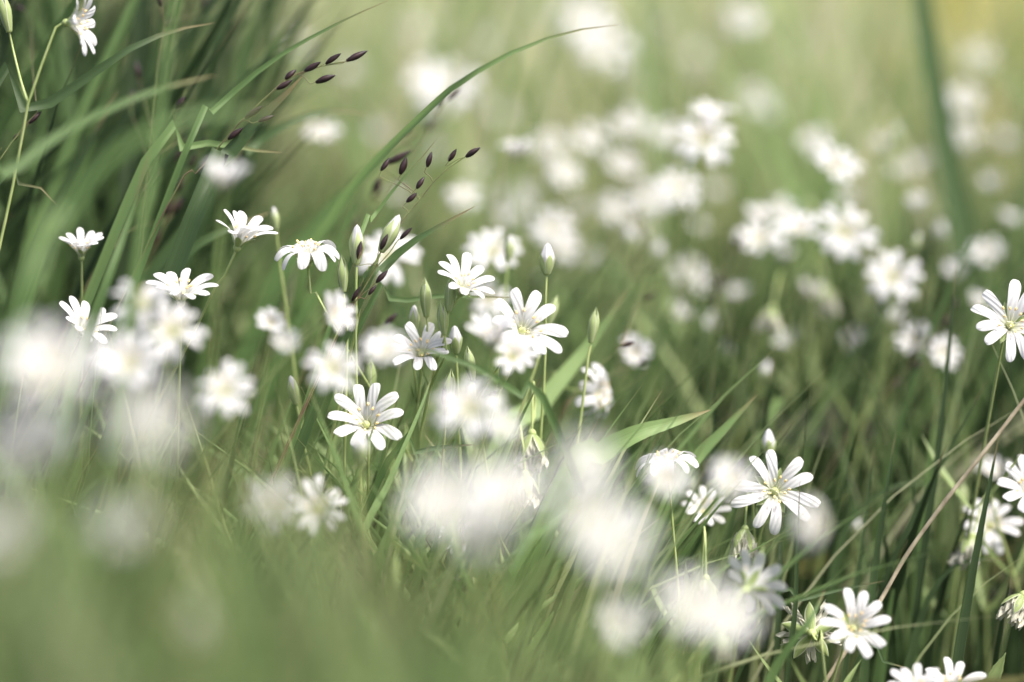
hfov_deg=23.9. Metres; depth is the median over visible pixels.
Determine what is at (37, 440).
stitchwort flower
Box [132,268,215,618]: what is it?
stitchwort flower
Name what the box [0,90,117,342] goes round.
grass blade
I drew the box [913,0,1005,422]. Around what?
grass blade
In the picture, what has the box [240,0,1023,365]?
grass
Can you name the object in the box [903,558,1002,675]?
grass blade
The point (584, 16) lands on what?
stitchwort flower
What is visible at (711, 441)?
grass blade
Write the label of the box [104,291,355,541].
stitchwort flower
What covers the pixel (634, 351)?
stitchwort flower
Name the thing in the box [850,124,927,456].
stitchwort bud
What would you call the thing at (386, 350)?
stitchwort flower
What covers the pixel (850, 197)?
stitchwort flower
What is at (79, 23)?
stitchwort flower
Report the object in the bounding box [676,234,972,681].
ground
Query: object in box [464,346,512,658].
stitchwort bud
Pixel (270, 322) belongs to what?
stitchwort flower
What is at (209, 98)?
grass blade
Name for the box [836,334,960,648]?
stitchwort flower
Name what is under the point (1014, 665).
grass
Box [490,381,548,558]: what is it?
wilted flower
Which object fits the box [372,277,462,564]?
stitchwort flower
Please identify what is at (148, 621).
grass
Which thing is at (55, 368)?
stitchwort flower
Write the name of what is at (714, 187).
stitchwort flower
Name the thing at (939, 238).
stitchwort bud
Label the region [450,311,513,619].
stitchwort flower
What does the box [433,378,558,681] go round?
stitchwort flower
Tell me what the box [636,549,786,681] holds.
stitchwort flower
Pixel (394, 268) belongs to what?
stitchwort flower
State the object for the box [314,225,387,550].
stitchwort bud
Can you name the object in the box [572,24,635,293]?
stitchwort flower
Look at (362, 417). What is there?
stitchwort flower
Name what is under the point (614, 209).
stitchwort flower
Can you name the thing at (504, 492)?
stitchwort flower
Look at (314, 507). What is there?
stitchwort flower
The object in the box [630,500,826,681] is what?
stitchwort flower
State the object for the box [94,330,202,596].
stitchwort flower
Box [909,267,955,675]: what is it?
grass blade
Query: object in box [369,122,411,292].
stitchwort flower
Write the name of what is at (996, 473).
stitchwort flower
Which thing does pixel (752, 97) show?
stitchwort flower
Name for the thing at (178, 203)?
melick seed head
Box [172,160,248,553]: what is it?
stitchwort flower
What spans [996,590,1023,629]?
wilted flower
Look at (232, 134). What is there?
melick seed head
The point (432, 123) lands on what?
melick seed head
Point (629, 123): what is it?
stitchwort flower
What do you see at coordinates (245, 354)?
grass blade
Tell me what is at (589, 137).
stitchwort flower
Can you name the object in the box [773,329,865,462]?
stitchwort flower
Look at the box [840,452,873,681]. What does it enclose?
grass blade
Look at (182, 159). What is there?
grass blade
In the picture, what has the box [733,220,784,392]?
stitchwort flower
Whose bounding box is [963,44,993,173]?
stitchwort flower
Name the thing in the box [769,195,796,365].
stitchwort flower
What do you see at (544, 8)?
stitchwort flower
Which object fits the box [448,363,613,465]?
stitchwort flower
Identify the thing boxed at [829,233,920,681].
stitchwort bud
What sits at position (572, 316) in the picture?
grass
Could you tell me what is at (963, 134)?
stitchwort flower
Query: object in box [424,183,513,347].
stitchwort flower
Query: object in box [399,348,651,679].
grass blade
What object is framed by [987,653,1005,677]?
broad leaf
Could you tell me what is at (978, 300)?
stitchwort flower
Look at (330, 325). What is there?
grass blade
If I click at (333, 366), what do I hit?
stitchwort flower
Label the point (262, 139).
grass blade
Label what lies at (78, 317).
stitchwort flower
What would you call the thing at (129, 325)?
grass blade
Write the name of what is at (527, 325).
stitchwort flower
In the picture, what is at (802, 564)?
broad leaf
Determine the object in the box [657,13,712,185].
stitchwort flower
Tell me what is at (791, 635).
grass blade
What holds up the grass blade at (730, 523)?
on the ground at (970, 664)
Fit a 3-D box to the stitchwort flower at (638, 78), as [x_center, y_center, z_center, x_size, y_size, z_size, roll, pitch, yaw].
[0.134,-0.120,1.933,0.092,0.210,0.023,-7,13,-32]
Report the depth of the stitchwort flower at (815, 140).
1.32 m
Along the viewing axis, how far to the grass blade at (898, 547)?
0.90 m
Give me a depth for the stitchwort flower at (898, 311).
1.12 m
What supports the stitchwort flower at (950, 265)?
on the ground at (970, 664)
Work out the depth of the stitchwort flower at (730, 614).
0.60 m
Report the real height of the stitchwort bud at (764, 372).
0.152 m
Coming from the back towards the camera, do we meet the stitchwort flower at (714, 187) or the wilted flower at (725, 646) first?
the stitchwort flower at (714, 187)
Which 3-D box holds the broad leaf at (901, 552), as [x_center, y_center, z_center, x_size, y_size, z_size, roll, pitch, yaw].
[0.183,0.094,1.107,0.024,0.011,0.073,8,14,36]
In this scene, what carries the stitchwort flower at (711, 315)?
on the ground at (970, 664)
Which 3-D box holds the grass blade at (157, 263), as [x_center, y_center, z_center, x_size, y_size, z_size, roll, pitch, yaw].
[-0.158,0.048,0.926,0.129,0.262,0.004,-4,12,-19]
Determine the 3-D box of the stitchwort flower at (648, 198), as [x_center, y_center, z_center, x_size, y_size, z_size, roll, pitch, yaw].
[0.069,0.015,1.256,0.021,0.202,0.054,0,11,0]
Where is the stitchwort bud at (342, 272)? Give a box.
[329,255,361,586]
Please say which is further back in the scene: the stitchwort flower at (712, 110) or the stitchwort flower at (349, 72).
the stitchwort flower at (349, 72)
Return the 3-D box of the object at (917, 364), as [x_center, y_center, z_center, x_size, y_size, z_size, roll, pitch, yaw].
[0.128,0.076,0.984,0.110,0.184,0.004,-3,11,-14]
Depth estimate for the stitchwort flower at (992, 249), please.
1.15 m
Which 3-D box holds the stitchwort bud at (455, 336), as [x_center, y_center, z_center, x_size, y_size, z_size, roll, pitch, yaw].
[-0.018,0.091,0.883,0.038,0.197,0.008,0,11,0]
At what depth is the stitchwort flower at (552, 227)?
1.15 m
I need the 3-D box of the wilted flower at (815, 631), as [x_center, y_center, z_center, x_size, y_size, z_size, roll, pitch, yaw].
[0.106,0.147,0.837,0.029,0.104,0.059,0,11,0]
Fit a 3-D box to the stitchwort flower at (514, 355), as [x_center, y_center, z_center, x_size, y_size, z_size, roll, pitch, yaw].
[-0.017,0.097,0.811,0.051,0.211,0.054,0,11,0]
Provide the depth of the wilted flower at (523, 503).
0.86 m
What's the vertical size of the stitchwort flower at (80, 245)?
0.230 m
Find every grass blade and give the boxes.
[0,23,211,112]
[0,75,213,178]
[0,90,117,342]
[0,108,318,406]
[0,174,55,203]
[8,126,282,504]
[36,151,149,575]
[37,0,388,534]
[45,143,246,492]
[71,74,303,529]
[98,0,178,606]
[106,212,269,566]
[112,0,150,476]
[141,0,237,459]
[160,109,368,338]
[180,125,424,506]
[221,180,365,515]
[259,206,474,565]
[261,282,510,568]
[267,25,614,489]
[285,140,435,471]
[331,432,472,596]
[346,371,433,574]
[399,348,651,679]
[444,289,627,576]
[494,482,596,615]
[503,410,709,642]
[611,394,756,664]
[685,421,793,639]
[708,371,714,677]
[718,379,794,542]
[733,581,881,681]
[764,590,824,681]
[773,510,782,681]
[785,486,799,681]
[815,481,949,681]
[830,411,881,633]
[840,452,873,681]
[851,381,986,681]
[853,643,906,669]
[859,433,895,681]
[894,451,961,655]
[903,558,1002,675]
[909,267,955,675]
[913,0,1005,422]
[952,437,998,677]
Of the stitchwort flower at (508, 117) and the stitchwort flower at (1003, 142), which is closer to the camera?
the stitchwort flower at (1003, 142)
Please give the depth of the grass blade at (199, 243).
0.90 m
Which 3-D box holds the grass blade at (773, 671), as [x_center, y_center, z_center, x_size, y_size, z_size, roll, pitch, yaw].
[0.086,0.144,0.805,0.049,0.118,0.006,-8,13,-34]
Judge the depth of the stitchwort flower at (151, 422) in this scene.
0.47 m
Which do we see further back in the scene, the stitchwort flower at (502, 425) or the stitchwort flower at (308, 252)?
the stitchwort flower at (308, 252)
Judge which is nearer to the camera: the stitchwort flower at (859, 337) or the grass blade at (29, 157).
the grass blade at (29, 157)
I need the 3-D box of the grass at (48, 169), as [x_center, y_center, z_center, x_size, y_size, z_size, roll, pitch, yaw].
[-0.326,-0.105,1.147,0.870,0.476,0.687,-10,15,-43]
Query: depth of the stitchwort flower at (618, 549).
0.54 m
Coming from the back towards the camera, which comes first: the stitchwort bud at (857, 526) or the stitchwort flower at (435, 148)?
the stitchwort flower at (435, 148)
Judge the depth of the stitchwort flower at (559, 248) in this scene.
1.16 m
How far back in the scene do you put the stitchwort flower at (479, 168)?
1.50 m
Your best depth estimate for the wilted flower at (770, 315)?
1.05 m
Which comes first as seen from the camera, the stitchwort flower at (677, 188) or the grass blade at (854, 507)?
the grass blade at (854, 507)
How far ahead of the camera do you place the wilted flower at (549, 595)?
0.87 m
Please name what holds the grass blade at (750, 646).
on the ground at (970, 664)
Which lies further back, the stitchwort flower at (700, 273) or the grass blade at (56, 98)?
the stitchwort flower at (700, 273)
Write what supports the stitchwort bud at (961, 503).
on the ground at (970, 664)
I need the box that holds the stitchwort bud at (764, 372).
[675,361,770,589]
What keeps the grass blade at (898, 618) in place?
on the ground at (970, 664)
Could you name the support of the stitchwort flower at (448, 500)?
on the ground at (970, 664)
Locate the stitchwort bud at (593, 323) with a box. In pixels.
[527,308,620,571]
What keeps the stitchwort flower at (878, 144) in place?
on the ground at (970, 664)
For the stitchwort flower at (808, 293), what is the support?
on the ground at (970, 664)
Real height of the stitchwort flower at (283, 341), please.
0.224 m
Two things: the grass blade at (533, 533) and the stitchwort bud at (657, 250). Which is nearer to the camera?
the grass blade at (533, 533)
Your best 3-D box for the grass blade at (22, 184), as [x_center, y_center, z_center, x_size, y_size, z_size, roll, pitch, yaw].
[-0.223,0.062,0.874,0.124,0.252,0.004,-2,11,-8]
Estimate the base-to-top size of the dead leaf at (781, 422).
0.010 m
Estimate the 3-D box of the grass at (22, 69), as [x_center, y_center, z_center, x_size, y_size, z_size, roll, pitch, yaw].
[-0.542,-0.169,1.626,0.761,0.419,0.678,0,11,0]
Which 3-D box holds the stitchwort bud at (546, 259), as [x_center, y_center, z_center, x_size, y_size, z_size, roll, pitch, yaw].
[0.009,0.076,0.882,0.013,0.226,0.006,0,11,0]
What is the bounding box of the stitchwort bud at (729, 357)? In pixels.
[697,341,731,565]
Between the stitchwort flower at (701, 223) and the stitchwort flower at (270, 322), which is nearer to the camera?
the stitchwort flower at (270, 322)
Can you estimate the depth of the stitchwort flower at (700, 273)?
1.30 m
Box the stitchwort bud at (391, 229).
[294,215,400,546]
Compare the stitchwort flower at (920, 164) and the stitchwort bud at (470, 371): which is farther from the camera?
the stitchwort flower at (920, 164)
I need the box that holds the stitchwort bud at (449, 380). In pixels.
[403,369,457,618]
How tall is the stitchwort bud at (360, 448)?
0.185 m
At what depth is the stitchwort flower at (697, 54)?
1.99 m
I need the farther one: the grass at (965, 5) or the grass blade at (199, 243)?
the grass at (965, 5)
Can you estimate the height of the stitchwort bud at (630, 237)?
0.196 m
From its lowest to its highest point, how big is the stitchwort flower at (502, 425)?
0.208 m
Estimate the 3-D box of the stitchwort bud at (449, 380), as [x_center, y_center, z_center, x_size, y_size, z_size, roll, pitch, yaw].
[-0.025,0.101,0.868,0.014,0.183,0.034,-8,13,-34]
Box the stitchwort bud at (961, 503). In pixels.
[910,482,1006,674]
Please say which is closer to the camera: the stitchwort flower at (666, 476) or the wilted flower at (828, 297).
the stitchwort flower at (666, 476)
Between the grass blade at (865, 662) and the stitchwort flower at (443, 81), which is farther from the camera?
the stitchwort flower at (443, 81)
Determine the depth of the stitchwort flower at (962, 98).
1.42 m
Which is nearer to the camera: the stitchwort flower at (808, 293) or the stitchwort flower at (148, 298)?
the stitchwort flower at (148, 298)
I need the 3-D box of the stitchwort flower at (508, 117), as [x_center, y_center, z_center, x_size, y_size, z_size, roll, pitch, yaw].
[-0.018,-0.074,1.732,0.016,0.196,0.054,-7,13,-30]
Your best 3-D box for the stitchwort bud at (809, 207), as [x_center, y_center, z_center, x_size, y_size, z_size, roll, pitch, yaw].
[0.147,0.036,1.133,0.043,0.209,0.007,4,12,20]
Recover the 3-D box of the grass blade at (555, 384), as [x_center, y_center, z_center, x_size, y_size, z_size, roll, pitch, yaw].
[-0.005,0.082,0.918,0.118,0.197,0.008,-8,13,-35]
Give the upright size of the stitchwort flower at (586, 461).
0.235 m
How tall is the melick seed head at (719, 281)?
0.199 m
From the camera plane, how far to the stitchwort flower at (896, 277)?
1.04 m
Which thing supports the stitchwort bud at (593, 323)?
on the ground at (970, 664)
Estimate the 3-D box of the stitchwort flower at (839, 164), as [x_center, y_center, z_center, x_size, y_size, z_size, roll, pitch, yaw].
[0.131,0.022,1.135,0.068,0.236,0.036,7,13,31]
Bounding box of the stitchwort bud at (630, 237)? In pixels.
[599,225,686,452]
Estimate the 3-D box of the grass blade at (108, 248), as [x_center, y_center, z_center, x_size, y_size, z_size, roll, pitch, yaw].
[-0.159,0.053,0.887,0.155,0.267,0.005,-1,11,-6]
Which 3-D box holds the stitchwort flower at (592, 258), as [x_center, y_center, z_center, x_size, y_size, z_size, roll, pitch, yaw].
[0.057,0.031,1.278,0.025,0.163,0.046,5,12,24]
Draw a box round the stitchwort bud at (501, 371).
[400,361,510,574]
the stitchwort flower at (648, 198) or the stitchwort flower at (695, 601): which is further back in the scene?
the stitchwort flower at (648, 198)
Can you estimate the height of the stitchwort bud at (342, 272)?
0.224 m
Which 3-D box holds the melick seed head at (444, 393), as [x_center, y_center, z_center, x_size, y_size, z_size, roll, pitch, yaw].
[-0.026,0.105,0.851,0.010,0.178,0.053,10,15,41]
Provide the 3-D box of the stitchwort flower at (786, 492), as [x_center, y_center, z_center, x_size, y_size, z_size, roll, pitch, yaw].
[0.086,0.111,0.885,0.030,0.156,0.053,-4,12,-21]
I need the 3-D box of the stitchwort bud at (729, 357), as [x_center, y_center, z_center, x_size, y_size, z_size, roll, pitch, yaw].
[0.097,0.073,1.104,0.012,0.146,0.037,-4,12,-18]
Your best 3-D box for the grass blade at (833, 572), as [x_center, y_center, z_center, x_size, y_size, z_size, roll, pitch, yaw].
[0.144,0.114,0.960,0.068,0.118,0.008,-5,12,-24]
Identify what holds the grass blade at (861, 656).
on the ground at (970, 664)
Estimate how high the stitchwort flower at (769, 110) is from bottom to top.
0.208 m
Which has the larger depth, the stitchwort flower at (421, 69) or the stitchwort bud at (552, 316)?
the stitchwort flower at (421, 69)
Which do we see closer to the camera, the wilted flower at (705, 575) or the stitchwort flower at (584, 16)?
the wilted flower at (705, 575)
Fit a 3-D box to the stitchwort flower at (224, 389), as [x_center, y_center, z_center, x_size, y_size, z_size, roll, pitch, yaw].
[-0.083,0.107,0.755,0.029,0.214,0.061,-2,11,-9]
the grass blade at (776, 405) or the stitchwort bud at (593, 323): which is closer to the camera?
the stitchwort bud at (593, 323)
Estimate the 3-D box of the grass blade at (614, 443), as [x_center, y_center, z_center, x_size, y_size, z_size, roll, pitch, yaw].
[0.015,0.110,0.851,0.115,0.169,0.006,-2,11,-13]
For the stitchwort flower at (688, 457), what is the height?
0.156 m
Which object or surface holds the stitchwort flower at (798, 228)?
on the ground at (970, 664)
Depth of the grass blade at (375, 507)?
0.84 m
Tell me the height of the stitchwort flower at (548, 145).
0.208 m
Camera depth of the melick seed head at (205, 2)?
0.90 m
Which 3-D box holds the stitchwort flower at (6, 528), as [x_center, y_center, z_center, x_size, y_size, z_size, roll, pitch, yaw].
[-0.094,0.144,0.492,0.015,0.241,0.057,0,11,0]
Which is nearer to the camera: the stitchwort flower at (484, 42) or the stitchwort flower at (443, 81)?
the stitchwort flower at (443, 81)
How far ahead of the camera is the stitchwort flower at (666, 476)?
0.67 m
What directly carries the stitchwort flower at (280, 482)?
on the ground at (970, 664)
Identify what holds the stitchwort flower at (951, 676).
on the ground at (970, 664)
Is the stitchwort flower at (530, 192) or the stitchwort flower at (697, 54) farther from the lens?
the stitchwort flower at (697, 54)
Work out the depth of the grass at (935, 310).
1.11 m
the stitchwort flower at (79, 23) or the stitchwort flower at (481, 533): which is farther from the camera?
the stitchwort flower at (79, 23)
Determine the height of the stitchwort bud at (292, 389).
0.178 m
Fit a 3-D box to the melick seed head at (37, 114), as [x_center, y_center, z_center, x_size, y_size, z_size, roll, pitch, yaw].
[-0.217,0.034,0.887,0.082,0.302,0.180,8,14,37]
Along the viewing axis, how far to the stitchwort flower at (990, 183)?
1.30 m
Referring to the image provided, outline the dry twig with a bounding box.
[823,398,1023,681]
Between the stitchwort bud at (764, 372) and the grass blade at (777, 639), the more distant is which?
the stitchwort bud at (764, 372)
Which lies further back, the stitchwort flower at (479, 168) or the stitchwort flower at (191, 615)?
the stitchwort flower at (479, 168)
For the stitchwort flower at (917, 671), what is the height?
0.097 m
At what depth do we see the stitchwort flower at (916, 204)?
1.17 m
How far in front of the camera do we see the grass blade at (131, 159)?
1.00 m
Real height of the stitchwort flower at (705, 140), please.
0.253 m
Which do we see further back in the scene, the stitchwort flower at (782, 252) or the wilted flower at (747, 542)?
the stitchwort flower at (782, 252)
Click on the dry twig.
(947, 498)
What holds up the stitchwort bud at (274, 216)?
on the ground at (970, 664)
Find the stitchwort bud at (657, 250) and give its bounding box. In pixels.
[570,241,663,414]
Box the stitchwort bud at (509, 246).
[453,235,524,588]
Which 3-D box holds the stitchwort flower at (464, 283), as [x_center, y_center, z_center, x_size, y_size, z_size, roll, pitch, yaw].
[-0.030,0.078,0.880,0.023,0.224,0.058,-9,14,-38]
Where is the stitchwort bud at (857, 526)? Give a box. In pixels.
[850,518,860,668]
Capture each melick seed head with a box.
[0,5,41,159]
[5,61,205,459]
[41,51,366,469]
[108,0,207,565]
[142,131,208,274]
[188,170,396,516]
[233,88,460,529]
[243,228,411,543]
[247,147,479,538]
[433,388,496,538]
[546,264,656,447]
[634,228,740,645]
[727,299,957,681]
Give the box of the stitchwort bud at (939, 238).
[896,221,946,378]
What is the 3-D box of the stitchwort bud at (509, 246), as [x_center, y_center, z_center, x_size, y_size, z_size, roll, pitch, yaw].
[-0.005,0.068,0.940,0.016,0.220,0.045,-7,13,-33]
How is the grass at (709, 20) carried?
on the field
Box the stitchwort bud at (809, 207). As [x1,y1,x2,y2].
[784,194,872,469]
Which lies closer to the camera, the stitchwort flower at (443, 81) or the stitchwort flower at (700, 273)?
the stitchwort flower at (700, 273)
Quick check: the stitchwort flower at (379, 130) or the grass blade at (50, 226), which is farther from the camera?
the stitchwort flower at (379, 130)
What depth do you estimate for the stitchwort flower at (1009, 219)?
1.20 m
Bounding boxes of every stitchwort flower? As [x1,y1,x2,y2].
[0,0,96,248]
[0,322,107,576]
[0,406,69,551]
[0,502,25,644]
[33,296,116,422]
[48,227,103,493]
[84,209,277,492]
[88,502,153,612]
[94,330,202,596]
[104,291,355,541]
[108,379,190,681]
[110,280,210,479]
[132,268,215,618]
[136,300,207,551]
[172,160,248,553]
[182,604,218,679]
[186,307,288,554]
[197,360,292,609]
[245,328,361,591]
[245,476,301,586]
[257,343,359,614]
[274,238,426,491]
[289,35,306,51]
[291,475,345,589]
[301,121,342,333]
[327,358,403,536]
[339,61,369,262]
[344,231,421,401]
[361,328,408,608]
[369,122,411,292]
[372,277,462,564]
[381,331,538,571]
[384,287,568,533]
[391,187,443,304]
[398,252,494,554]
[403,15,451,117]
[403,461,577,680]
[405,56,454,311]
[410,82,462,280]
[420,60,495,273]
[422,280,510,461]
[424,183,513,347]
[431,140,474,302]
[432,406,521,659]
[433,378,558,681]
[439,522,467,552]
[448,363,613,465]
[448,502,517,666]
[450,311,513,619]
[462,30,507,138]
[463,229,537,420]
[465,458,551,623]
[471,103,511,301]
[471,160,490,263]
[481,1,550,96]
[495,208,515,288]
[496,158,582,303]
[497,186,531,286]
[498,139,541,471]
[521,185,576,281]
[527,206,574,380]
[532,130,565,321]
[542,234,580,366]
[549,433,615,667]
[552,0,613,287]
[554,474,639,677]
[557,334,651,461]
[559,454,692,679]
[563,199,588,329]
[569,121,608,282]
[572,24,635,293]
[573,301,691,430]
[579,191,633,326]
[579,510,656,681]
[585,150,640,336]
[586,251,641,355]
[599,598,648,677]
[609,105,648,337]
[613,257,709,361]
[625,47,716,136]
[629,181,666,368]
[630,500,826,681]
[632,63,702,181]
[634,225,682,333]
[635,448,698,634]
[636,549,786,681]
[647,168,701,439]
[648,119,695,313]
[651,486,730,652]
[651,572,730,680]
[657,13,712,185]
[665,100,737,536]
[666,458,756,681]
[674,181,725,362]
[676,110,734,460]
[681,218,734,388]
[697,590,761,681]
[703,311,745,380]
[723,140,863,454]
[724,2,763,333]
[725,285,763,388]
[728,429,820,681]
[731,243,793,360]
[732,83,767,280]
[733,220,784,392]
[735,280,822,405]
[736,204,787,385]
[748,588,902,681]
[750,93,793,234]
[768,134,887,349]
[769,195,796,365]
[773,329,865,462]
[775,209,820,405]
[790,127,832,322]
[808,204,878,409]
[816,325,864,474]
[832,307,905,403]
[836,190,893,358]
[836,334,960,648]
[840,290,993,476]
[858,250,933,454]
[876,193,927,361]
[889,163,927,310]
[889,663,944,681]
[894,322,996,555]
[897,208,1019,341]
[907,153,992,288]
[922,279,1023,660]
[922,657,985,681]
[928,83,982,223]
[938,120,986,256]
[942,131,1014,246]
[944,257,1019,386]
[958,237,1003,397]
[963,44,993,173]
[963,499,1023,676]
[970,456,1006,618]
[980,172,1023,249]
[997,454,1023,512]
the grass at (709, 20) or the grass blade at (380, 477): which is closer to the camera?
the grass blade at (380, 477)
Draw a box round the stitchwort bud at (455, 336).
[428,325,461,535]
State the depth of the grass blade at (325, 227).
0.92 m
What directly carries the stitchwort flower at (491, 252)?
on the ground at (970, 664)
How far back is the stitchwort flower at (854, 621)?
0.81 m
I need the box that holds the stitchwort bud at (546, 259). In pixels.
[534,243,554,515]
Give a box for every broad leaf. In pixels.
[798,553,849,575]
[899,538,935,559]
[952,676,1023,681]
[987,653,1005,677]
[990,530,1023,589]
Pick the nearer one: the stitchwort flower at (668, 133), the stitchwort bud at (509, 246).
the stitchwort bud at (509, 246)
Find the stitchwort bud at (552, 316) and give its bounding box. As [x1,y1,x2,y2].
[472,295,558,493]
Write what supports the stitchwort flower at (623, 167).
on the ground at (970, 664)
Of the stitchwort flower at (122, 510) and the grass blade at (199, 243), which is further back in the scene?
the grass blade at (199, 243)
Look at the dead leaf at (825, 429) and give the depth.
1.10 m
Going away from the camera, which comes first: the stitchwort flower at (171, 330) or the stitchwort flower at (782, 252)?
the stitchwort flower at (171, 330)
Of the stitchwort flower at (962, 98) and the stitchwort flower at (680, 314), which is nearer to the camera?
the stitchwort flower at (680, 314)
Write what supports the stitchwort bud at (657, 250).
on the ground at (970, 664)
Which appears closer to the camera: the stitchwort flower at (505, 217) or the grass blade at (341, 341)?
the grass blade at (341, 341)
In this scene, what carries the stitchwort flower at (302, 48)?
on the ground at (970, 664)
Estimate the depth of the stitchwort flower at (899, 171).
1.31 m
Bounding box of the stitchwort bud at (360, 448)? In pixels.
[353,433,447,642]
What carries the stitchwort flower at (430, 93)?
on the ground at (970, 664)
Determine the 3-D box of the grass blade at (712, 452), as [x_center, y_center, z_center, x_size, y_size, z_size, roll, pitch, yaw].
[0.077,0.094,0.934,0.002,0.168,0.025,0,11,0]
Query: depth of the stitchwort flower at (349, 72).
1.70 m
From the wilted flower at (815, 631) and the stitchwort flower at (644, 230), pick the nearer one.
the wilted flower at (815, 631)
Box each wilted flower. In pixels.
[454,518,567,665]
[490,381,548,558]
[500,425,542,526]
[680,592,733,681]
[684,526,733,645]
[729,492,764,681]
[753,254,839,408]
[754,271,812,620]
[775,599,860,681]
[948,496,1023,592]
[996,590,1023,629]
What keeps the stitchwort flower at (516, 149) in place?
on the ground at (970, 664)
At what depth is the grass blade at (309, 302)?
0.98 m
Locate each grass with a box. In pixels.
[0,0,362,543]
[0,84,1023,681]
[0,345,846,681]
[2,0,223,178]
[11,0,1023,304]
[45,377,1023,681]
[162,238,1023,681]
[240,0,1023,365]
[598,176,1023,681]
[620,310,1023,681]
[782,0,1023,231]
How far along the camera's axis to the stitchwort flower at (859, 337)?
1.14 m
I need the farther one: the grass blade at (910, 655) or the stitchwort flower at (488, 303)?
the stitchwort flower at (488, 303)
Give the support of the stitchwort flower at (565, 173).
on the ground at (970, 664)
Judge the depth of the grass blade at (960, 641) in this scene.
0.84 m
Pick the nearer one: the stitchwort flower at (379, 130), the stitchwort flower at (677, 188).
the stitchwort flower at (677, 188)
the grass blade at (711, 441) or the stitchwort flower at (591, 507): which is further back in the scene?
the grass blade at (711, 441)
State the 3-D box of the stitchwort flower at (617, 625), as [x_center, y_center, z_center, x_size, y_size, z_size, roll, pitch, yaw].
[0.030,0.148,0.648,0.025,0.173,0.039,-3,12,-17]
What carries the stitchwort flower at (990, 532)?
on the ground at (970, 664)
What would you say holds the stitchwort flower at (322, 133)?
on the ground at (970, 664)
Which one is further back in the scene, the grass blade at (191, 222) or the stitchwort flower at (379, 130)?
the stitchwort flower at (379, 130)
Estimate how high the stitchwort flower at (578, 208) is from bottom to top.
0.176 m
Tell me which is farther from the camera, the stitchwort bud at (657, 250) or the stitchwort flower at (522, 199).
the stitchwort flower at (522, 199)
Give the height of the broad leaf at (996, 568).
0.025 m
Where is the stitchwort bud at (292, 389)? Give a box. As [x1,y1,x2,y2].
[287,376,346,579]
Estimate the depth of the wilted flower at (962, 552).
0.91 m
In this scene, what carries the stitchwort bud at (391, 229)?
on the ground at (970, 664)
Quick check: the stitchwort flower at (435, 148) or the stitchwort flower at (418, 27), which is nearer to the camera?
the stitchwort flower at (435, 148)
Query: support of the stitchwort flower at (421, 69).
on the ground at (970, 664)
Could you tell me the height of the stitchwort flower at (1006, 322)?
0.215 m
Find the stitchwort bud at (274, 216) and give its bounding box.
[263,207,355,478]
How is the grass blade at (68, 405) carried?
on the ground at (970, 664)
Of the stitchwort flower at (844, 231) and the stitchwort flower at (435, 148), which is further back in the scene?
the stitchwort flower at (435, 148)
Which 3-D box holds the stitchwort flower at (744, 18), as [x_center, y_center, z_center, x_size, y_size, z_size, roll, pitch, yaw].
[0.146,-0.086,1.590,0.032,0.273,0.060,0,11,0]
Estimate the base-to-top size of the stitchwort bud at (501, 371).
0.191 m
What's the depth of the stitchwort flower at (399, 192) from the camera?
1.30 m
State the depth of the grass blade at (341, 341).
0.85 m
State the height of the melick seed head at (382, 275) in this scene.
0.232 m
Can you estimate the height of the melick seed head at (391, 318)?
0.236 m
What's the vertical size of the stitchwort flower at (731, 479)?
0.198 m
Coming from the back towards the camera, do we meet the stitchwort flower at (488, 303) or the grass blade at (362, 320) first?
the stitchwort flower at (488, 303)
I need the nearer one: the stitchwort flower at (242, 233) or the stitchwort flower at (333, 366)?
the stitchwort flower at (333, 366)
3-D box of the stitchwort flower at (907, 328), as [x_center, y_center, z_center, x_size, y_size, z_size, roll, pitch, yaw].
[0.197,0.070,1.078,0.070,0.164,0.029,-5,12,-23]
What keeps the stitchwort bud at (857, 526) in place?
on the ground at (970, 664)

